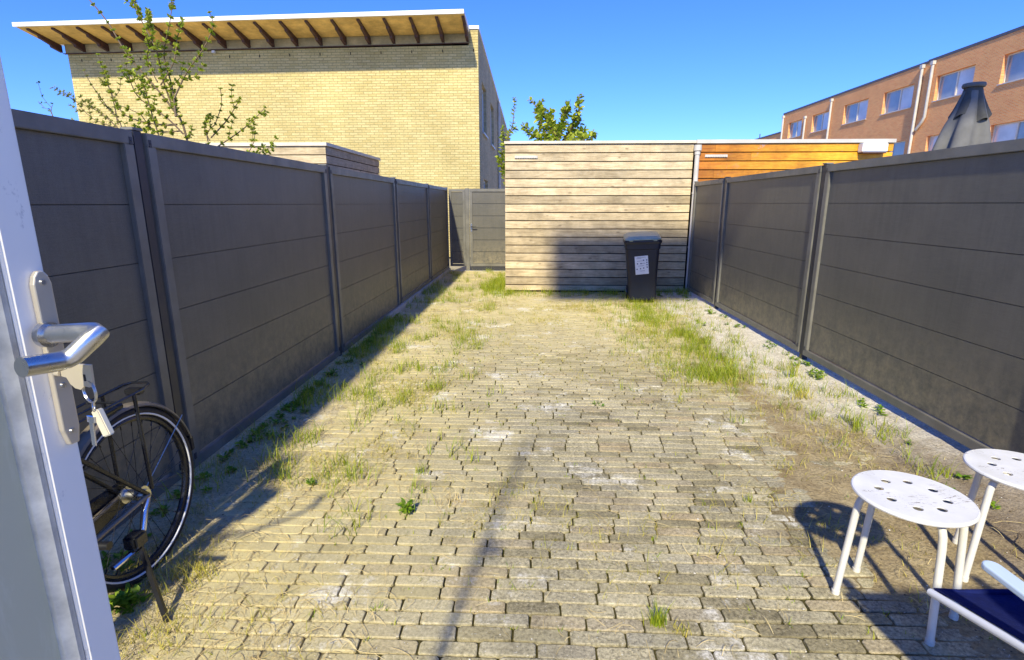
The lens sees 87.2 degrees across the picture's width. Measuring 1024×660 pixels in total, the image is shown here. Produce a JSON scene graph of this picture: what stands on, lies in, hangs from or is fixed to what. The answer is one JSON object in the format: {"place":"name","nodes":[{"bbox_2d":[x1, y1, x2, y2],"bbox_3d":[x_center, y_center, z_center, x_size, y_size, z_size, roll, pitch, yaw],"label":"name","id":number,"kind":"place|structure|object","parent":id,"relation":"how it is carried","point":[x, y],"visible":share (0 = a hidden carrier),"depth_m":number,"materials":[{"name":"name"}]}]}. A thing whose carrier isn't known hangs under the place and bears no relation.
{"place":"outdoors","nodes":[
{"label":"outdoors","id":0,"kind":"place"},
{"bbox_2d":[449,257,470,269],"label":"ground","id":1,"kind":"structure","parent":0,"point":[458,267],"depth_m":12.96,"materials":[{"name":"beige concrete"}]},
{"bbox_2d":[36,81,52,115],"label":"shrub","id":2,"kind":"object","parent":1,"relation":"on","point":[38,82],"visible":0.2,"depth_m":4.74,"materials":[{"name":"green plant"}]},
{"bbox_2d":[50,69,127,127],"bbox_3d":[-3.625,-1.007,4.971,0.685,2.590,0.317,3,14,13],"label":"shrub","id":3,"kind":"object","parent":1,"relation":"on","point":[89,105],"visible":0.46,"depth_m":4.74,"materials":[{"name":"green plant"}]},
{"bbox_2d":[89,0,216,140],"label":"young tree","id":4,"kind":"object","parent":1,"relation":"on","point":[149,25],"visible":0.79,"depth_m":4.45,"materials":[{"name":"green plant"}]},
{"bbox_2d":[201,83,278,154],"bbox_3d":[-2.599,-1.064,5.314,0.820,2.544,0.245,1,13,2],"label":"shrub","id":5,"kind":"object","parent":1,"relation":"on","point":[251,121],"visible":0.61,"depth_m":5.09,"materials":[{"name":"green plant"}]},
{"bbox_2d":[12,9,509,256],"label":"brick house","id":6,"kind":"structure","parent":1,"relation":"on","point":[411,95],"depth_m":14.14,"materials":[{"name":"brick"}]},
{"bbox_2d":[482,90,488,138],"bbox_3d":[-0.856,-6.345,15.637,0.215,1.367,1.430,1,13,2],"label":"window","id":7,"kind":"structure","parent":6,"relation":"in","point":[483,132],"depth_m":16.19,"materials":[{"name":"glass"}]},
{"bbox_2d":[203,142,380,175],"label":"timber shed","id":8,"kind":"structure","parent":1,"relation":"on","point":[332,155],"depth_m":8.79,"materials":[{"name":"brown wood"}]},
{"bbox_2d":[385,268,450,320],"bbox_3d":[-1.494,-0.719,9.361,0.065,0.122,5.220,1,13,2],"label":"edging","id":9,"kind":"object","parent":1,"relation":"on","point":[398,309],"visible":0.31,"depth_m":8.30,"materials":[{"name":"concrete"}]},
{"bbox_2d":[495,97,518,183],"bbox_3d":[-0.164,-3.389,12.517,0.418,3.777,0.656,-12,18,-42],"label":"garden tree","id":10,"kind":"object","parent":1,"relation":"on","point":[499,161],"visible":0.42,"depth_m":12.29,"materials":[{"name":"green plant"}]},
{"bbox_2d":[520,93,598,140],"bbox_3d":[1.115,-3.559,12.936,1.885,3.917,0.870,1,13,2],"label":"garden tree","id":11,"kind":"object","parent":1,"relation":"on","point":[552,128],"visible":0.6,"depth_m":12.56,"materials":[{"name":"green plant"}]},
{"bbox_2d":[757,132,780,138],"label":"row house","id":12,"kind":"structure","parent":1,"relation":"on","point":[777,135],"depth_m":47.66,"materials":[{"name":"orange brick"}]},
{"bbox_2d":[683,139,896,288],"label":"timber shed","id":13,"kind":"structure","parent":1,"relation":"on","point":[720,158],"depth_m":8.44,"materials":[{"name":"wood"}]},
{"bbox_2d":[685,145,701,289],"bbox_3d":[2.907,-1.759,8.662,0.117,2.325,0.120,1,13,2],"label":"drainpipe","id":14,"kind":"object","parent":13,"relation":"attached to","point":[697,149],"visible":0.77,"depth_m":8.51,"materials":[{"name":"plastic"}]},
{"bbox_2d":[780,93,838,138],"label":"row house","id":15,"kind":"structure","parent":1,"relation":"on","point":[815,120],"depth_m":40.77,"materials":[{"name":"orange brick"}]},
{"bbox_2d":[788,120,801,138],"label":"window","id":16,"kind":"structure","parent":15,"relation":"in","point":[795,130],"depth_m":43.74,"materials":[{"name":"blue glass"}]},
{"bbox_2d":[810,111,828,133],"bbox_3d":[22.805,-15.328,39.661,0.285,1.277,2.480,1,13,2],"label":"window","id":17,"kind":"structure","parent":15,"relation":"in","point":[821,120],"depth_m":39.81,"materials":[{"name":"glass"}]},
{"bbox_2d":[833,61,928,155],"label":"row house","id":18,"kind":"structure","parent":1,"relation":"on","point":[888,107],"depth_m":32.17,"materials":[{"name":"orange brick"}]},
{"bbox_2d":[841,99,868,125],"bbox_3d":[22.625,-14.312,35.332,0.285,1.277,2.780,1,13,2],"label":"window","id":19,"kind":"structure","parent":18,"relation":"in","point":[855,112],"depth_m":35.41,"materials":[{"name":"glass"}]},
{"bbox_2d":[880,85,913,115],"bbox_3d":[22.455,-13.347,31.222,0.285,1.277,2.730,1,13,2],"label":"window","id":20,"kind":"structure","parent":18,"relation":"in","point":[900,99],"depth_m":31.29,"materials":[{"name":"glass"}]},
{"bbox_2d":[890,140,905,155],"bbox_3d":[22.560,-10.481,31.891,0.074,1.224,2.644,1,13,2],"label":"window","id":21,"kind":"structure","parent":18,"relation":"in","point":[898,149],"depth_m":31.34,"materials":[{"name":"blue glass"}]},
{"bbox_2d":[932,81,991,149],"bbox_3d":[4.300,-1.061,5.288,0.562,2.548,0.560,1,13,2],"label":"parasol","id":22,"kind":"object","parent":1,"relation":"on","point":[967,123],"visible":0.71,"depth_m":4.97,"materials":[{"name":"fabric"}]},
{"bbox_2d":[914,25,1023,152],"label":"row house","id":23,"kind":"structure","parent":1,"relation":"on","point":[996,63],"depth_m":25.07,"materials":[{"name":"orange brick"}]},
{"bbox_2d":[928,135,938,150],"bbox_3d":[22.387,-9.496,27.698,0.074,1.224,2.524,1,13,2],"label":"window","id":24,"kind":"structure","parent":23,"relation":"in","point":[933,139],"depth_m":28.67,"materials":[{"name":"glass"}]},
{"bbox_2d":[932,65,975,101],"bbox_3d":[22.281,-12.363,27.030,0.285,1.277,2.610,1,13,2],"label":"window","id":25,"kind":"structure","parent":23,"relation":"in","point":[950,85],"depth_m":27.21,"materials":[{"name":"glass"}]},
{"bbox_2d":[992,120,1023,141],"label":"window","id":26,"kind":"structure","parent":23,"relation":"in","point":[1012,130],"depth_m":24.07,"materials":[{"name":"glass"}]},
{"bbox_2d":[997,50,1023,85],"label":"window","id":27,"kind":"structure","parent":23,"relation":"in","point":[1014,71],"depth_m":23.79,"materials":[{"name":"glass"}]},
{"bbox_2d":[0,0,1023,140],"label":"sky","id":28,"kind":"structure","parent":0,"point":[643,69],"materials":[{"name":"blue"}]},
{"bbox_2d":[99,270,1023,659],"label":"soil","id":29,"kind":"structure","parent":0,"point":[889,554],"depth_m":2.84,"materials":[{"name":"beige soil"}]},
{"bbox_2d":[108,582,151,616],"bbox_3d":[-1.410,0.989,1.956,0.122,0.070,0.148,1,13,2],"label":"weed","id":30,"kind":"object","parent":29,"relation":"on","point":[126,598],"visible":0.91,"depth_m":1.96,"materials":[{"name":"green plant"}]},
{"bbox_2d":[76,381,194,623],"bbox_3d":[-1.518,0.573,1.531,0.631,1.104,1.800,1,13,2],"label":"bicycle","id":31,"kind":"object","parent":29,"relation":"on","point":[108,504],"visible":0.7,"depth_m":2.05,"materials":[{"name":"black metal"}]},
{"bbox_2d":[11,109,449,540],"bbox_3d":[-1.647,-0.842,6.044,0.069,1.817,11.778,1,13,2],"label":"privacy fence","id":32,"kind":"object","parent":29,"relation":"on","point":[217,292],"visible":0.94,"depth_m":3.09,"materials":[{"name":"metal"}]},
{"bbox_2d":[101,290,1000,571],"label":"weeds","id":33,"kind":"object","parent":29,"relation":"on","point":[263,426],"visible":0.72,"depth_m":3.62,"materials":[{"name":"green plant"}]},
{"bbox_2d":[101,292,1016,659],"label":"yellow grass","id":34,"kind":"structure","parent":29,"relation":"on","point":[651,334],"depth_m":3.04,"materials":[{"name":"yellow plant"}]},
{"bbox_2d":[151,266,968,540],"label":"green grass","id":35,"kind":"structure","parent":29,"relation":"on","point":[499,283],"depth_m":4.79,"materials":[{"name":"green plant"}]},
{"bbox_2d":[101,292,1020,659],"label":"straw","id":36,"kind":"object","parent":29,"relation":"on","point":[249,472],"visible":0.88,"depth_m":2.52,"materials":[{"name":"beige plant"}]},
{"bbox_2d":[115,297,1009,659],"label":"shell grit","id":37,"kind":"object","parent":29,"relation":"on","point":[577,495],"visible":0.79,"depth_m":2.44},
{"bbox_2d":[114,302,1015,658],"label":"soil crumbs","id":38,"kind":"object","parent":29,"relation":"on","point":[566,528],"visible":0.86,"depth_m":2.52,"materials":[{"name":"brown soil"}]},
{"bbox_2d":[504,140,696,291],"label":"timber shed","id":39,"kind":"structure","parent":29,"relation":"on","point":[576,211],"depth_m":8.74,"materials":[{"name":"wood"}]},
{"bbox_2d":[778,353,800,377],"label":"grass tuft","id":40,"kind":"object","parent":29,"relation":"on","point":[791,371],"visible":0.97,"depth_m":4.56,"materials":[{"name":"green plant"}]},
{"bbox_2d":[784,384,827,399],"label":"grass tuft","id":41,"kind":"object","parent":29,"relation":"on","point":[799,395],"visible":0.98,"depth_m":4.08,"materials":[{"name":"green plant"}]},
{"bbox_2d":[687,138,1023,460],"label":"privacy fence","id":42,"kind":"object","parent":29,"relation":"on","point":[897,281],"visible":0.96,"depth_m":3.77,"materials":[{"name":"metal"}]},
{"bbox_2d":[846,397,876,432],"bbox_3d":[2.266,0.545,3.503,0.224,0.233,0.204,-10,17,-37],"label":"grass tuft","id":43,"kind":"object","parent":29,"relation":"on","point":[854,424],"visible":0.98,"depth_m":3.49,"materials":[{"name":"green plant"}]},
{"bbox_2d":[860,426,1021,541],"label":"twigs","id":44,"kind":"object","parent":29,"relation":"on","point":[938,468],"visible":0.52,"depth_m":2.81,"materials":[{"name":"brown plant"}]},
{"bbox_2d":[927,560,1023,652],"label":"folding chair","id":45,"kind":"object","parent":29,"relation":"on","point":[1003,609],"visible":1,"depth_m":1.39,"materials":[{"name":"blue fabric"}]},
{"bbox_2d":[952,449,1023,582],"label":"stool","id":46,"kind":"object","parent":29,"relation":"on","point":[1007,470],"visible":0.98,"depth_m":2.09,"materials":[{"name":"white paint"}]},
{"bbox_2d":[113,271,1014,659],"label":"paving","id":47,"kind":"structure","parent":0,"point":[575,591],"depth_m":2.44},
{"bbox_2d":[143,547,239,594],"bbox_3d":[-1.265,0.943,2.122,0.370,0.108,0.224,3,14,13],"label":"grass tuft","id":48,"kind":"object","parent":47,"relation":"on","point":[195,568],"visible":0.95,"depth_m":2.14,"materials":[{"name":"yellow plant"}]},
{"bbox_2d":[306,477,317,485],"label":"weed","id":49,"kind":"object","parent":47,"relation":"on","point":[310,482],"visible":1,"depth_m":2.84,"materials":[{"name":"green plant"}]},
{"bbox_2d":[396,497,414,513],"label":"weed","id":50,"kind":"object","parent":47,"relation":"on","point":[405,508],"visible":1,"depth_m":2.57,"materials":[{"name":"green plant"}]},
{"bbox_2d":[415,462,428,474],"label":"grass tuft","id":51,"kind":"object","parent":47,"relation":"on","point":[420,470],"visible":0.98,"depth_m":2.97,"materials":[{"name":"green plant"}]},
{"bbox_2d":[434,486,476,509],"bbox_3d":[-0.288,0.833,2.679,0.229,0.068,0.177,-7,15,-29],"label":"grass tuft","id":52,"kind":"object","parent":47,"relation":"on","point":[451,498],"visible":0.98,"depth_m":2.69,"materials":[{"name":"plant"}]},
{"bbox_2d":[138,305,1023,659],"bbox_3d":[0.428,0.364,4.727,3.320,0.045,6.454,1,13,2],"label":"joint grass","id":53,"kind":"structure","parent":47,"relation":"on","point":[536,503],"depth_m":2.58,"materials":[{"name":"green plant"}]},
{"bbox_2d":[623,231,661,300],"bbox_3d":[1.945,-0.958,8.139,0.543,1.044,0.648,2,13,9],"label":"wheelie bin","id":54,"kind":"object","parent":47,"relation":"on","point":[642,248],"visible":0.98,"depth_m":7.90,"materials":[{"name":"black plastic"}]},
{"bbox_2d":[639,597,676,627],"bbox_3d":[0.509,0.998,1.898,0.124,0.104,0.114,6,15,25],"label":"grass tuft","id":55,"kind":"object","parent":47,"relation":"on","point":[657,619],"visible":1,"depth_m":1.90,"materials":[{"name":"green plant"}]},
{"bbox_2d":[664,618,691,638],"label":"grass tuft","id":56,"kind":"object","parent":47,"relation":"on","point":[676,629],"visible":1,"depth_m":1.86,"materials":[{"name":"plant"}]},
{"bbox_2d":[689,359,744,382],"bbox_3d":[1.706,0.353,4.534,0.496,0.154,0.313,-6,15,-25],"label":"grass tuft","id":57,"kind":"object","parent":47,"relation":"on","point":[704,371],"visible":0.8,"depth_m":4.53,"materials":[{"name":"green plant"}]},
{"bbox_2d":[743,494,752,502],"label":"grass tuft","id":58,"kind":"object","parent":47,"relation":"on","point":[748,500],"visible":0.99,"depth_m":2.68,"materials":[{"name":"green plant"}]},
{"bbox_2d":[831,470,980,646],"bbox_3d":[1.412,0.800,1.947,0.370,0.452,0.370,-10,17,-38],"label":"stool","id":59,"kind":"object","parent":47,"relation":"on","point":[963,514],"visible":1,"depth_m":1.88,"materials":[{"name":"white paint"}]},
{"bbox_3d":[-0.632,0.430,-0.300,0.018,2.200,0.030,1,13,2],"label":"door post","id":60,"kind":"object","parent":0,"visible":0},
{"bbox_2d":[0,56,120,659],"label":"garden door","id":61,"kind":"structure","parent":60,"relation":"attached to","point":[54,602],"depth_m":0.50,"materials":[{"name":"paint"}]},
{"bbox_2d":[52,364,113,445],"bbox_3d":[-0.403,0.070,0.507,0.051,0.080,0.009,3,13,12],"label":"key bunch","id":62,"kind":"object","parent":61,"relation":"hanging from","point":[80,376],"visible":0.98,"depth_m":0.50,"materials":[{"name":"metal"}]},
{"bbox_3d":[-0.628,-1.305,11.984,1.420,0.044,0.180,1,13,2],"label":"threshold","id":63,"kind":"object","parent":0,"visible":0},
{"bbox_2d":[448,188,506,270],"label":"garden gate","id":64,"kind":"structure","parent":63,"relation":"on","point":[478,242],"depth_m":11.76,"materials":[{"name":"grey wood"}]}
]}

